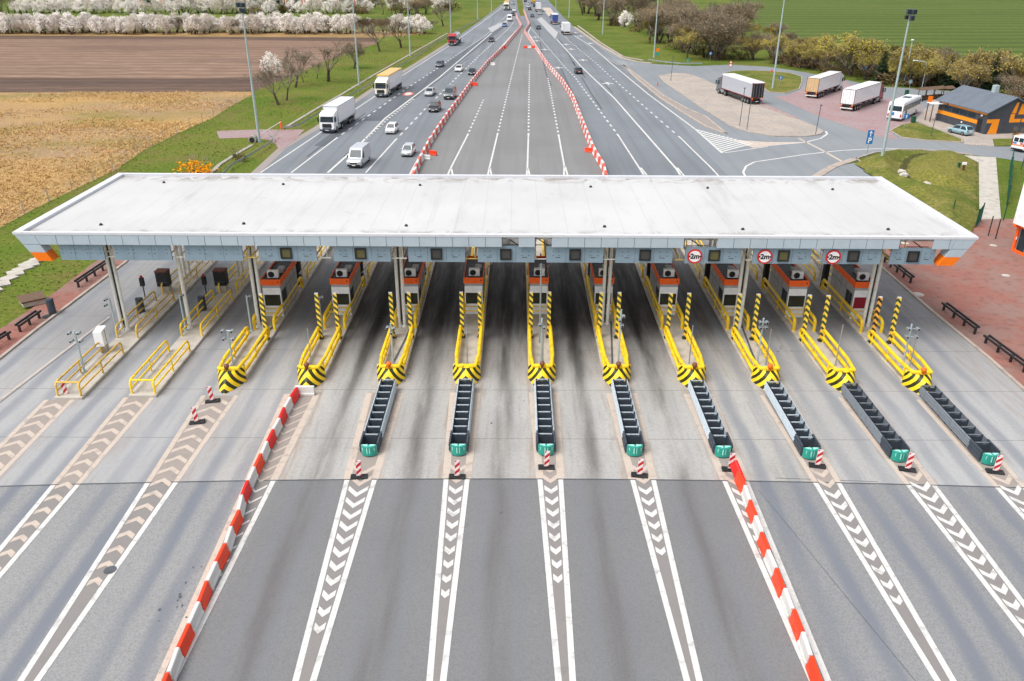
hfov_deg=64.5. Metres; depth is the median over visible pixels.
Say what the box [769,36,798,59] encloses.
budding tree
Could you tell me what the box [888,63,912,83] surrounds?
budding tree
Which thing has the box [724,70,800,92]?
grass oval
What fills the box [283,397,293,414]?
road barrier
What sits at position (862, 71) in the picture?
shrub
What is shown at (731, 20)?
bare tree
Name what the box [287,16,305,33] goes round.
blossom tree
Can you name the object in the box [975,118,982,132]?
door
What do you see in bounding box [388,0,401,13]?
bare tree
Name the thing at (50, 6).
blossom tree
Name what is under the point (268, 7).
blossom tree
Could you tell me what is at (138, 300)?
bollard cabinet
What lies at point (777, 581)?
road barrier
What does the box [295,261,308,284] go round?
lane barrier
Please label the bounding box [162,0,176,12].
blossom tree
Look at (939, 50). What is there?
bare tree
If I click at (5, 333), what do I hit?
guard rail
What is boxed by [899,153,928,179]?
ditch bed
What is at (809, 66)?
shrub
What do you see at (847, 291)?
side window
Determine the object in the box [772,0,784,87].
lamp mast
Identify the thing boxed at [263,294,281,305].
front window
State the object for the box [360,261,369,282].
lane barrier
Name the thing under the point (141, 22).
blossom tree
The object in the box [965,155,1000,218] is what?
footpath
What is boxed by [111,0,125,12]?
blossom tree
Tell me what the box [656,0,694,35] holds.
bare tree
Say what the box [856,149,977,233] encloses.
lawn with ditch
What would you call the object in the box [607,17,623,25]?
shrub
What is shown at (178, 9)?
blossom tree
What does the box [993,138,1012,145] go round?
grass patch
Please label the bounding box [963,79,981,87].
shrub
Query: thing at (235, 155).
shrub
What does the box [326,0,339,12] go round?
blossom tree
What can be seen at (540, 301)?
tall mast
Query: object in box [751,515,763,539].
road barrier
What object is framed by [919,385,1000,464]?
crash cushion
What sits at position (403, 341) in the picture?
toll island
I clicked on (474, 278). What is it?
toll booth
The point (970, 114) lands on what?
window
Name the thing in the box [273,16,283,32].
blossom tree
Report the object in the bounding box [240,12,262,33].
blossom tree
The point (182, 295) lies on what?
camera mast
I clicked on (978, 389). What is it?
concrete plaza
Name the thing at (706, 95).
tan paving
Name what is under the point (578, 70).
car
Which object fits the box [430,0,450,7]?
blossom tree
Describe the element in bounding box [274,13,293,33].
blossom tree
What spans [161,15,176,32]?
blossom tree
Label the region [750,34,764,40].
bare tree
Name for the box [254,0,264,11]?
blossom tree
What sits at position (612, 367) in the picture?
toll island
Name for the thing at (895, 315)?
gauge post
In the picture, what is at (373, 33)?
bare tree
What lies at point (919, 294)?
manhole cover
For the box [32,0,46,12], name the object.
blossom tree
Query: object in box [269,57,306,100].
bare tree
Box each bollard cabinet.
[45,298,56,314]
[135,297,144,313]
[197,295,206,311]
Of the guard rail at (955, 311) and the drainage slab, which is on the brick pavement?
the guard rail at (955, 311)
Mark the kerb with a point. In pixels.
(820, 173)
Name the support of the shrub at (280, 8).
on the ground at (623, 44)
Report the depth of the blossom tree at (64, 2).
390.18 m
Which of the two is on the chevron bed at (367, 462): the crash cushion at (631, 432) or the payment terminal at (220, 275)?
the crash cushion at (631, 432)
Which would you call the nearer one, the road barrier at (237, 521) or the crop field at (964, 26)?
the road barrier at (237, 521)
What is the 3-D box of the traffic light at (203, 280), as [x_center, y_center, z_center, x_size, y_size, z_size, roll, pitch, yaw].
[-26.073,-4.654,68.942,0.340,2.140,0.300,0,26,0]
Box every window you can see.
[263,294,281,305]
[332,293,350,304]
[401,292,418,304]
[465,292,482,303]
[533,292,547,303]
[594,292,612,304]
[659,293,676,304]
[722,294,736,305]
[781,288,784,299]
[787,295,805,307]
[845,289,849,302]
[848,292,851,304]
[852,297,871,308]
[889,105,901,111]
[944,106,951,110]
[952,107,959,113]
[960,110,967,115]
[968,112,975,117]
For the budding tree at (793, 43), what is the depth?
210.86 m
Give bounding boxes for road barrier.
[162,672,171,680]
[166,647,183,680]
[176,623,194,656]
[187,601,204,632]
[197,581,212,610]
[205,561,220,590]
[214,543,229,570]
[224,526,235,552]
[230,510,243,535]
[236,495,246,517]
[240,480,251,503]
[247,466,258,488]
[253,453,264,474]
[260,441,270,461]
[266,429,276,449]
[272,418,282,436]
[278,407,287,425]
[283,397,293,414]
[289,387,299,404]
[294,385,314,395]
[423,154,430,159]
[429,150,436,155]
[584,147,592,152]
[730,460,745,479]
[734,471,746,493]
[741,485,751,508]
[746,500,757,523]
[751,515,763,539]
[757,532,770,557]
[763,549,777,576]
[771,568,785,597]
[779,588,794,618]
[788,609,804,641]
[797,631,812,665]
[805,656,822,680]
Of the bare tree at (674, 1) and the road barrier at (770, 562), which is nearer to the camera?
the road barrier at (770, 562)
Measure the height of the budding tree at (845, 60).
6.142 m
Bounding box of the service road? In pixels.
[584,35,1023,175]
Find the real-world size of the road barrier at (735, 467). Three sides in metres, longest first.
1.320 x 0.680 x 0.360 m
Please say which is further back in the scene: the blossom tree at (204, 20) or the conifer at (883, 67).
the blossom tree at (204, 20)
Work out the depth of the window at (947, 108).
139.79 m
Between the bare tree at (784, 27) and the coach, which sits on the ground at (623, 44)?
the bare tree at (784, 27)
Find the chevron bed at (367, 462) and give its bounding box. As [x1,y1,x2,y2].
[0,393,1020,486]
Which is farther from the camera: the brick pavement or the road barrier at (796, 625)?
the brick pavement
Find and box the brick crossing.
[217,130,303,150]
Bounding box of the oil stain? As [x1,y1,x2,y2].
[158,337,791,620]
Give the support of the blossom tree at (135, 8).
on the ground at (623, 44)
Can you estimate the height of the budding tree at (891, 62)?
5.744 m
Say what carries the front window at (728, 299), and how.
in the toll booth at (723, 279)
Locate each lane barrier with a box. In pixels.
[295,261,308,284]
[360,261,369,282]
[583,263,589,276]
[642,263,650,283]
[699,263,710,285]
[751,254,770,286]
[811,256,830,287]
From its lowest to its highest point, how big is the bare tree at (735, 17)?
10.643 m
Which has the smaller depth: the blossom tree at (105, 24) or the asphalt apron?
the asphalt apron
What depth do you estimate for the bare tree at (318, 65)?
189.23 m
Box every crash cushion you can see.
[359,379,396,455]
[448,378,474,455]
[534,378,555,455]
[611,379,644,455]
[688,380,732,457]
[764,381,820,459]
[840,383,909,461]
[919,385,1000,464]
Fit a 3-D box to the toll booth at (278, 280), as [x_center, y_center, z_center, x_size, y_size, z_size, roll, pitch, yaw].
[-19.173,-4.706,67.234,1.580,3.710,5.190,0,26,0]
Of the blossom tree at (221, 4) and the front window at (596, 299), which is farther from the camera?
the blossom tree at (221, 4)
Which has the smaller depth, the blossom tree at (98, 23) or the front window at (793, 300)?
the front window at (793, 300)
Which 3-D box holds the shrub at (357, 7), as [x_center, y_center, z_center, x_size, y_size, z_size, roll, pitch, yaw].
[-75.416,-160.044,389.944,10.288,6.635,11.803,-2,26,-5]
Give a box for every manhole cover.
[103,566,116,573]
[913,292,923,296]
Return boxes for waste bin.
[910,116,916,122]
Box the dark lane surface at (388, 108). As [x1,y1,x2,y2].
[314,27,503,145]
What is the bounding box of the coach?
[886,94,923,119]
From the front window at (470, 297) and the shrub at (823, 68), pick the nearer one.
the front window at (470, 297)
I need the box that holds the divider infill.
[633,73,720,130]
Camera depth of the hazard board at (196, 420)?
51.05 m
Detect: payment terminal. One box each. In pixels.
[154,268,172,292]
[212,267,228,291]
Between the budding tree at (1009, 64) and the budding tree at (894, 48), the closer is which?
the budding tree at (1009, 64)
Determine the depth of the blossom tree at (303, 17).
291.82 m
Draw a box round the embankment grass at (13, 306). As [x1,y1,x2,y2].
[0,5,499,327]
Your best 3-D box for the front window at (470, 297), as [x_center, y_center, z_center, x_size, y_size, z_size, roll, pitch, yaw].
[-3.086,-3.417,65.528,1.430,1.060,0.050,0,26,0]
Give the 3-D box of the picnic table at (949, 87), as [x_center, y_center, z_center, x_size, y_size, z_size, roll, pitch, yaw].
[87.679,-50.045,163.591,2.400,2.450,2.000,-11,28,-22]
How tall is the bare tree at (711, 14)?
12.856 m
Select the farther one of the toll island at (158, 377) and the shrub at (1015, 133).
the shrub at (1015, 133)
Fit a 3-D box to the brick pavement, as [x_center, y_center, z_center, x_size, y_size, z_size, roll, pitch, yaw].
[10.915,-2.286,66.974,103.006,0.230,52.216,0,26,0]
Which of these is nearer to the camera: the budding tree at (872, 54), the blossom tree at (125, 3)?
the budding tree at (872, 54)
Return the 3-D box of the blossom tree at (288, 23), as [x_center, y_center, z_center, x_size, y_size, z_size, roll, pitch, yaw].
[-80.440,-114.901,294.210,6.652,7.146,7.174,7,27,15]
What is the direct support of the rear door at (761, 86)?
in the lorry at (733, 83)
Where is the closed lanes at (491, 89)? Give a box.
[418,26,601,174]
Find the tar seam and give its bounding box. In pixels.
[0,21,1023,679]
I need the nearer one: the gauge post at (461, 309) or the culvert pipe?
the gauge post at (461, 309)
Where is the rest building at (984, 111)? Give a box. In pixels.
[924,85,1023,133]
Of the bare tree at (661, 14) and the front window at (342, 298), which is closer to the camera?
the front window at (342, 298)
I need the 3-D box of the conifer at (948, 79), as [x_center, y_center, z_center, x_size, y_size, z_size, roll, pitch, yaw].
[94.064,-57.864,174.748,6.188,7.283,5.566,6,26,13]
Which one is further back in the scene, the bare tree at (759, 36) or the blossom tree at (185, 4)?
the blossom tree at (185, 4)
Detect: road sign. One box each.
[866,130,874,156]
[904,114,908,126]
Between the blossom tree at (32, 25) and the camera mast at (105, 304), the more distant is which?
the blossom tree at (32, 25)
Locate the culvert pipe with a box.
[248,135,257,142]
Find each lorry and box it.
[317,96,355,131]
[373,68,402,96]
[447,31,460,45]
[503,0,509,9]
[535,2,540,11]
[550,13,558,23]
[560,22,570,34]
[716,73,764,103]
[805,71,845,97]
[840,81,885,110]
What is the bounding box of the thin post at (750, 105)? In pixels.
[746,83,753,129]
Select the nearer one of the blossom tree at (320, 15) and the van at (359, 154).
the van at (359, 154)
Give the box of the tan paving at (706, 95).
[660,73,821,135]
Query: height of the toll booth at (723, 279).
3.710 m
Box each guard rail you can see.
[0,331,10,339]
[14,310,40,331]
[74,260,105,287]
[222,135,272,172]
[283,18,478,130]
[648,59,701,65]
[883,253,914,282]
[941,302,979,333]
[983,334,1023,372]
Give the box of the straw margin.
[0,31,427,37]
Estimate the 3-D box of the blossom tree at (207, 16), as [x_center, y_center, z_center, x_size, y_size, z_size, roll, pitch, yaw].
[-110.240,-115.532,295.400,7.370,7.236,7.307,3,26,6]
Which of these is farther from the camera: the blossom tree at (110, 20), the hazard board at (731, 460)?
the blossom tree at (110, 20)
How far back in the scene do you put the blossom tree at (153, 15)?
293.33 m
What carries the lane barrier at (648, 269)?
on the toll island at (677, 347)
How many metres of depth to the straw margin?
291.20 m
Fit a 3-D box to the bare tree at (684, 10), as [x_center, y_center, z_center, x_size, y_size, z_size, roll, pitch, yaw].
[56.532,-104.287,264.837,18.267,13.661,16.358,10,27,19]
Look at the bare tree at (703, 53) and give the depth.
224.85 m
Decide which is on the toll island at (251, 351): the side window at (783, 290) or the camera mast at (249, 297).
the camera mast at (249, 297)
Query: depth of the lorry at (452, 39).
255.25 m
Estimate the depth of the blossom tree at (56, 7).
390.05 m
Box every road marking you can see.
[0,8,1023,680]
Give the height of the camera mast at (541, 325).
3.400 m
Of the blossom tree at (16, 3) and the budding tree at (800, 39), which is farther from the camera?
the blossom tree at (16, 3)
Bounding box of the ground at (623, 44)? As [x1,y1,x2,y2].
[0,0,1023,227]
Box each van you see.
[347,142,370,166]
[443,84,456,98]
[506,14,511,20]
[1011,134,1023,150]
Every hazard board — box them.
[60,380,68,393]
[189,407,205,424]
[205,386,219,403]
[350,460,367,479]
[449,460,465,479]
[538,451,554,469]
[631,459,647,478]
[721,453,735,471]
[808,449,825,468]
[898,453,916,472]
[985,455,1004,474]
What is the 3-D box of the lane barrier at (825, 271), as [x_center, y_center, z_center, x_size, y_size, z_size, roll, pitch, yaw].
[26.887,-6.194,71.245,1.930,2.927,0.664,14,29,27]
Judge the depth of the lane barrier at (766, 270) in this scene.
71.14 m
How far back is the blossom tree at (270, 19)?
294.96 m
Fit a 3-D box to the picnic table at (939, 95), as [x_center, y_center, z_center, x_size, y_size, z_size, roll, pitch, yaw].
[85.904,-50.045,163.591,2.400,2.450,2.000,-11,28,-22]
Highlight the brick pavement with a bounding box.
[0,219,1023,385]
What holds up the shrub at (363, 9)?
on the ground at (623, 44)
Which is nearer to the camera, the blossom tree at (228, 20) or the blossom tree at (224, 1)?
the blossom tree at (228, 20)
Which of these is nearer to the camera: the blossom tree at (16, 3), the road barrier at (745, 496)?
the road barrier at (745, 496)
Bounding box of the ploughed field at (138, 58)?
[0,39,376,78]
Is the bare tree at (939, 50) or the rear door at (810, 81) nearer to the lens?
the rear door at (810, 81)
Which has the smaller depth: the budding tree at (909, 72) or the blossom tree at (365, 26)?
the budding tree at (909, 72)
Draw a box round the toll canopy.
[12,173,978,330]
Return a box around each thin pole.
[307,328,312,364]
[466,324,468,363]
[542,332,543,360]
[688,325,693,363]
[764,329,771,364]
[834,325,843,365]
[909,331,918,366]
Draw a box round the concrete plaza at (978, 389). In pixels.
[0,239,1023,485]
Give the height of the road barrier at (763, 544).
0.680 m
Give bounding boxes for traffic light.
[139,275,145,296]
[201,274,206,297]
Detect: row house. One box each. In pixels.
[138,0,154,4]
[272,0,286,4]
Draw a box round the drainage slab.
[0,258,41,291]
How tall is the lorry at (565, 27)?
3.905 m
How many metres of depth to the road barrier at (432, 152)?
118.35 m
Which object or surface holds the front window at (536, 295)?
in the toll booth at (534, 275)
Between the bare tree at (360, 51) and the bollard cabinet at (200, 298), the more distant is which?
the bare tree at (360, 51)
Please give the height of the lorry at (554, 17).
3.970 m
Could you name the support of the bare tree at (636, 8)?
on the ground at (623, 44)
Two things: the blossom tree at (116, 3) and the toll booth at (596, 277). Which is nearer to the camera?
the toll booth at (596, 277)
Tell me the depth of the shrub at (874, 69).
194.16 m
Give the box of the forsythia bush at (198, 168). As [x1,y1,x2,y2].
[173,152,218,172]
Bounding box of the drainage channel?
[209,33,447,172]
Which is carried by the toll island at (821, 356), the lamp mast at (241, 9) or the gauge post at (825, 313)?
the gauge post at (825, 313)
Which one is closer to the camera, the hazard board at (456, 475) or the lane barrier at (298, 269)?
the hazard board at (456, 475)
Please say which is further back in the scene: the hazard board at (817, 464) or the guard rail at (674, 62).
the guard rail at (674, 62)
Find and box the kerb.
[0,25,1023,390]
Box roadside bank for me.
[548,0,767,66]
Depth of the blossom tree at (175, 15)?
297.46 m
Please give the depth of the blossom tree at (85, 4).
387.12 m
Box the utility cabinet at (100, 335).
[92,325,108,351]
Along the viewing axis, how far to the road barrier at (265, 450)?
47.62 m
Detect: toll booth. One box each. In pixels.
[260,261,298,315]
[329,261,361,314]
[400,256,425,314]
[463,256,484,313]
[528,256,548,313]
[589,256,613,314]
[649,263,679,314]
[708,263,743,315]
[768,264,809,317]
[828,264,874,318]
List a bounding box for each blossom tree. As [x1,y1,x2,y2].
[0,15,16,33]
[1,12,19,33]
[7,0,20,12]
[10,0,28,13]
[11,13,27,32]
[14,12,30,33]
[19,0,32,12]
[19,13,35,32]
[27,0,34,11]
[27,14,49,33]
[31,13,53,33]
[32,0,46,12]
[40,13,59,32]
[42,0,55,12]
[44,0,61,11]
[49,14,65,33]
[51,0,67,12]
[52,13,72,32]
[57,0,70,12]
[58,13,81,34]
[65,0,81,11]
[71,0,83,12]
[75,0,88,11]
[75,15,87,32]
[77,11,93,31]
[79,15,89,32]
[82,0,98,13]
[83,16,98,33]
[86,0,103,13]
[87,14,107,34]
[96,0,111,12]
[97,16,109,33]
[104,16,117,33]
[107,0,120,12]
[110,17,125,33]
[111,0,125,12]
[114,16,133,34]
[121,0,136,13]
[124,15,141,33]
[125,1,139,13]
[127,12,137,32]
[130,0,142,13]
[133,14,143,32]
[137,14,154,32]
[138,0,150,13]
[140,12,160,32]
[146,0,163,13]
[152,13,173,33]
[154,0,164,12]
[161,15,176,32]
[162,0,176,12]
[169,11,182,31]
[170,0,183,13]
[172,0,191,12]
[174,13,189,32]
[176,12,189,31]
[178,0,196,13]
[182,14,199,33]
[184,11,205,33]
[189,0,204,12]
[193,15,211,33]
[196,0,212,12]
[202,0,220,13]
[202,13,218,32]
[207,15,221,32]
[211,0,228,13]
[213,0,232,13]
[216,14,231,32]
[221,16,238,34]
[227,0,245,13]
[233,0,252,12]
[234,13,246,32]
[238,15,254,33]
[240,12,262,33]
[241,0,255,11]
[250,15,266,32]
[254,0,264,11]
[255,11,266,31]
[258,18,271,32]
[259,51,281,76]
[260,1,273,13]
[263,16,277,32]
[265,0,278,13]
[269,11,282,31]
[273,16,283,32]
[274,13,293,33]
[281,16,295,32]
[285,0,298,12]
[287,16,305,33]
[294,0,305,13]
[294,14,313,33]
[301,11,315,32]
[302,0,316,13]
[304,16,322,33]
[306,0,321,11]
[312,12,323,31]
[313,0,322,10]
[314,13,327,32]
[318,17,330,32]
[321,1,333,13]
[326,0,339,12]
[329,11,346,33]
[332,0,342,12]
[335,15,353,33]
[340,0,354,13]
[346,13,358,32]
[348,14,361,31]
[361,0,373,12]
[362,18,375,32]
[386,13,401,32]
[392,13,404,32]
[399,17,416,32]
[401,0,416,13]
[405,15,418,32]
[411,14,425,32]
[414,15,431,33]
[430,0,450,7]
[617,9,633,27]
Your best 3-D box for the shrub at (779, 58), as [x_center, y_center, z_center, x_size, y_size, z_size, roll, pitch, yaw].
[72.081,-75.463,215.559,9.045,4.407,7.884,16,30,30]
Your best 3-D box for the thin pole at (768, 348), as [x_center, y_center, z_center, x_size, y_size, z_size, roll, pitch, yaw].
[18.164,0.465,57.498,0.185,2.800,0.185,10,27,21]
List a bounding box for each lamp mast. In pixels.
[236,3,261,142]
[352,0,359,84]
[407,0,410,55]
[602,0,604,33]
[653,0,657,57]
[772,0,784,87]
[881,9,917,155]
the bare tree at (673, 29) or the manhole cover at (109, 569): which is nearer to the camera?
the manhole cover at (109, 569)
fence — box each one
[0,43,369,219]
[975,202,984,227]
[1006,150,1014,204]
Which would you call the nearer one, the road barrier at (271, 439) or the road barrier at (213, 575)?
the road barrier at (213, 575)
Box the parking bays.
[731,81,922,139]
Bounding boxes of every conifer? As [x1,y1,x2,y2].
[870,47,890,83]
[931,67,938,85]
[936,54,959,89]
[980,53,1004,92]
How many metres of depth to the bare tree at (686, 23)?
235.65 m
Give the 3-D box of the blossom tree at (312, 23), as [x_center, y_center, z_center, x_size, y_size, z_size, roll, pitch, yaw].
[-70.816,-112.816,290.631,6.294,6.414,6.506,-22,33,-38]
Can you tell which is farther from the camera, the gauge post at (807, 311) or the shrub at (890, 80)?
the shrub at (890, 80)
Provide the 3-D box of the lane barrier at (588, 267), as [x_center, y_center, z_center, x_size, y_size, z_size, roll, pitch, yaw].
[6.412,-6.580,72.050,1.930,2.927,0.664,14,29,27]
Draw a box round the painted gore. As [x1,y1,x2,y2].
[488,17,557,37]
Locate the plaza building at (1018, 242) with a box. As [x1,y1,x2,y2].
[1011,184,1023,255]
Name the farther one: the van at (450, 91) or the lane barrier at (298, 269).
the van at (450, 91)
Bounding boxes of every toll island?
[54,260,216,399]
[129,249,266,397]
[217,246,330,393]
[297,261,377,387]
[377,262,434,385]
[453,247,489,383]
[526,239,555,384]
[580,263,630,385]
[635,263,705,387]
[680,240,779,389]
[741,251,855,391]
[796,249,932,394]
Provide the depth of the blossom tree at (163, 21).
289.64 m
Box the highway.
[262,0,727,175]
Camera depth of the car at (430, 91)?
167.12 m
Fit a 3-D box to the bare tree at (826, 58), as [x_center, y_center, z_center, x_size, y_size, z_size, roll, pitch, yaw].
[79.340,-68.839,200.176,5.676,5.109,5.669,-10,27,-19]
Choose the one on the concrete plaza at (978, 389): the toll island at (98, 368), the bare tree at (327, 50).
the toll island at (98, 368)
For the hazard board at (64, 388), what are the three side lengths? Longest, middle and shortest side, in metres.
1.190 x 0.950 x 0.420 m
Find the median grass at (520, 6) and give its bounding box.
[517,0,524,15]
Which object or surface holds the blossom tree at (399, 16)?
on the straw margin
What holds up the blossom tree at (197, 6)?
on the ground at (623, 44)
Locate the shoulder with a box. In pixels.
[251,43,447,172]
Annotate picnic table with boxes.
[916,87,929,99]
[926,86,937,99]
[932,85,944,98]
[942,85,955,94]
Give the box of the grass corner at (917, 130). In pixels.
[891,122,960,141]
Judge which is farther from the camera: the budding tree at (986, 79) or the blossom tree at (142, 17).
the blossom tree at (142, 17)
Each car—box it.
[385,122,398,133]
[401,142,415,155]
[424,87,435,95]
[428,100,440,111]
[435,60,443,66]
[454,65,463,71]
[468,67,476,74]
[488,37,494,41]
[574,67,582,73]
[947,124,974,134]
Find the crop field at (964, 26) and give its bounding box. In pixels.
[731,0,1023,64]
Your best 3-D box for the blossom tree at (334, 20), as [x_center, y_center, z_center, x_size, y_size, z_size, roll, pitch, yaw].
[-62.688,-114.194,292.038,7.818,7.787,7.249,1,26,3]
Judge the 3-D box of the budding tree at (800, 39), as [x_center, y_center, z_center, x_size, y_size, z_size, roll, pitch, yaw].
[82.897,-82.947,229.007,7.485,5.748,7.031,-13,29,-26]
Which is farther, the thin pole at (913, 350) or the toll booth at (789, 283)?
the toll booth at (789, 283)
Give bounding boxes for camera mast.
[66,330,86,372]
[103,297,119,334]
[178,294,187,330]
[220,329,235,365]
[245,295,253,331]
[319,296,324,332]
[386,323,395,363]
[538,318,545,360]
[617,309,624,360]
[756,318,768,363]
[900,324,919,368]
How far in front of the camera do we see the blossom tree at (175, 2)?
387.55 m
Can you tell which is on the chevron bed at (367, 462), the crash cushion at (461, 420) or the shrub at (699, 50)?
the crash cushion at (461, 420)
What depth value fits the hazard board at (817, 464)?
46.69 m
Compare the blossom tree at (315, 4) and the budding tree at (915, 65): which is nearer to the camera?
the budding tree at (915, 65)
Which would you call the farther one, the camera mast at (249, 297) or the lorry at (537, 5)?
the lorry at (537, 5)
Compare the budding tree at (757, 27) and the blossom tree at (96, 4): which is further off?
the blossom tree at (96, 4)
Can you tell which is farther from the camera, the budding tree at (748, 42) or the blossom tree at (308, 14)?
the blossom tree at (308, 14)
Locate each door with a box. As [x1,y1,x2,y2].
[752,84,758,97]
[757,84,763,97]
[806,78,812,91]
[812,79,818,91]
[841,89,848,103]
[847,90,854,104]
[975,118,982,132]
[1015,228,1023,252]
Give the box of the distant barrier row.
[506,9,533,44]
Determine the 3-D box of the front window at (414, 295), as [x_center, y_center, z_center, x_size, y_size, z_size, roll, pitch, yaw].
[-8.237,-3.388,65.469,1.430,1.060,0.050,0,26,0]
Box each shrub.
[230,147,247,161]
[248,3,265,13]
[270,0,285,12]
[279,0,292,12]
[279,1,299,12]
[345,2,363,13]
[354,3,371,13]
[387,0,412,13]
[439,0,459,10]
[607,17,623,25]
[628,22,644,31]
[662,37,685,49]
[688,41,708,53]
[707,48,729,59]
[722,42,741,51]
[728,46,754,59]
[734,34,751,44]
[768,49,794,63]
[783,56,801,65]
[791,55,823,68]
[815,61,842,71]
[825,61,850,73]
[850,62,876,80]
[858,63,877,75]
[875,69,908,86]
[898,74,918,86]
[913,74,940,85]
[918,75,943,86]
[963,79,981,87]
[999,83,1022,93]
[1002,83,1023,97]
[1005,86,1023,99]
[1012,126,1023,135]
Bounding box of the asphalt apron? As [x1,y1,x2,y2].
[0,479,1023,680]
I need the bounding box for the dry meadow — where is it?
[0,92,251,226]
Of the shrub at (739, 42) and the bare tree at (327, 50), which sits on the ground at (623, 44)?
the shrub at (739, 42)
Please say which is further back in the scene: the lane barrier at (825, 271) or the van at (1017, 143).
the van at (1017, 143)
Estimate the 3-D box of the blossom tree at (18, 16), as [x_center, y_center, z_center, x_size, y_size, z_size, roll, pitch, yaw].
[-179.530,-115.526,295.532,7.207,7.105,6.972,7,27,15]
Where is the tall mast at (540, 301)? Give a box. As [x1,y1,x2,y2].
[539,263,541,342]
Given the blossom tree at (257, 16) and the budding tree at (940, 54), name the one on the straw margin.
the blossom tree at (257, 16)
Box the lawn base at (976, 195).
[861,160,978,216]
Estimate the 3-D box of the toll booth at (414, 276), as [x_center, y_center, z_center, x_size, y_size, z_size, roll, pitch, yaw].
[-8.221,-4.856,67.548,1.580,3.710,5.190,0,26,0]
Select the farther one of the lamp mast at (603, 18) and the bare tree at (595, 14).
the bare tree at (595, 14)
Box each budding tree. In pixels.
[639,17,663,43]
[673,29,703,57]
[675,26,704,54]
[741,35,765,59]
[748,23,763,34]
[760,31,788,63]
[762,25,781,35]
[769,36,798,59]
[783,41,805,60]
[784,41,815,66]
[794,37,818,42]
[800,46,829,69]
[805,35,835,44]
[812,50,836,70]
[814,31,890,76]
[836,50,855,69]
[851,48,883,79]
[854,46,889,68]
[855,55,876,67]
[881,43,913,54]
[888,55,911,72]
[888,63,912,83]
[889,42,938,60]
[889,55,932,86]
[895,57,928,83]
[904,54,945,86]
[913,65,943,83]
[913,65,945,86]
[924,47,958,55]
[928,53,955,67]
[934,50,959,72]
[944,53,968,68]
[946,59,991,85]
[961,45,1012,87]
[964,73,992,87]
[988,52,1023,89]
[999,68,1023,85]
[1002,66,1023,76]
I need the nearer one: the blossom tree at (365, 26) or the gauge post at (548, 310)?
the gauge post at (548, 310)
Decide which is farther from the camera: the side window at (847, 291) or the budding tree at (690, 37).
the budding tree at (690, 37)
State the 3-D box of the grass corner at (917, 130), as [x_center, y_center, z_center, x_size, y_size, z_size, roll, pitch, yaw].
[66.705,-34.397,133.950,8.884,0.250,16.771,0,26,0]
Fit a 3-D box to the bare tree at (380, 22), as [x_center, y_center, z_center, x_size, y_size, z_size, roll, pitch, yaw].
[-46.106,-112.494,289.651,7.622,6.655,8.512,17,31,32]
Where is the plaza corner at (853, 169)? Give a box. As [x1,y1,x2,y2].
[824,163,871,175]
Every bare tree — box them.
[168,16,184,32]
[229,19,240,33]
[237,64,298,104]
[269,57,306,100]
[272,46,312,87]
[294,67,307,81]
[300,37,355,81]
[308,62,322,78]
[324,19,337,32]
[342,40,365,68]
[355,18,371,32]
[357,24,389,51]
[364,17,377,29]
[373,17,391,33]
[376,0,391,14]
[382,20,414,47]
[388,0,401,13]
[405,0,425,13]
[416,0,433,13]
[429,6,452,25]
[574,0,586,14]
[583,0,608,19]
[584,0,598,15]
[596,0,627,24]
[623,0,656,22]
[627,4,651,26]
[632,4,686,43]
[642,0,679,35]
[655,15,688,41]
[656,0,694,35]
[659,0,690,6]
[659,20,698,52]
[664,1,709,19]
[668,9,697,47]
[673,10,712,53]
[686,13,734,57]
[687,5,729,19]
[690,11,744,59]
[692,12,754,53]
[695,6,727,20]
[700,22,739,59]
[706,1,722,14]
[709,10,746,21]
[716,0,754,13]
[716,0,760,30]
[726,0,764,21]
[739,46,757,59]
[745,43,763,59]
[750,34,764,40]
[764,42,775,54]
[765,21,787,35]
[780,31,799,39]
[819,51,843,66]
[919,43,945,58]
[941,46,961,67]
[988,73,1009,89]
[998,71,1023,90]
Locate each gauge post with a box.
[258,293,269,339]
[314,293,323,338]
[333,292,341,338]
[388,292,395,337]
[407,292,413,337]
[459,291,464,337]
[477,291,481,337]
[529,291,533,337]
[546,291,550,337]
[596,292,602,337]
[614,292,620,337]
[664,292,672,338]
[682,293,690,338]
[731,293,741,339]
[749,294,760,339]
[799,295,811,340]
[817,295,830,341]
[867,296,882,342]
[886,297,901,343]
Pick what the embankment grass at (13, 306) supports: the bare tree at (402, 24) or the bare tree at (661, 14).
the bare tree at (402, 24)
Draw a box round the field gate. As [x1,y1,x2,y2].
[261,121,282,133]
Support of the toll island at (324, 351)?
on the concrete plaza at (978, 389)
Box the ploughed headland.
[0,35,376,91]
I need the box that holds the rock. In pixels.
[899,172,908,176]
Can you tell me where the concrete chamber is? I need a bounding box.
[16,291,45,307]
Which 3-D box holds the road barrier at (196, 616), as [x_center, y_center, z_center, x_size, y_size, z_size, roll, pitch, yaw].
[-14.005,12.232,35.816,0.360,0.680,1.320,0,26,-1]
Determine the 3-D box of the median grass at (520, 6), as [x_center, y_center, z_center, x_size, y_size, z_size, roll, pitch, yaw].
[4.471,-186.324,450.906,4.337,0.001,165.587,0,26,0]

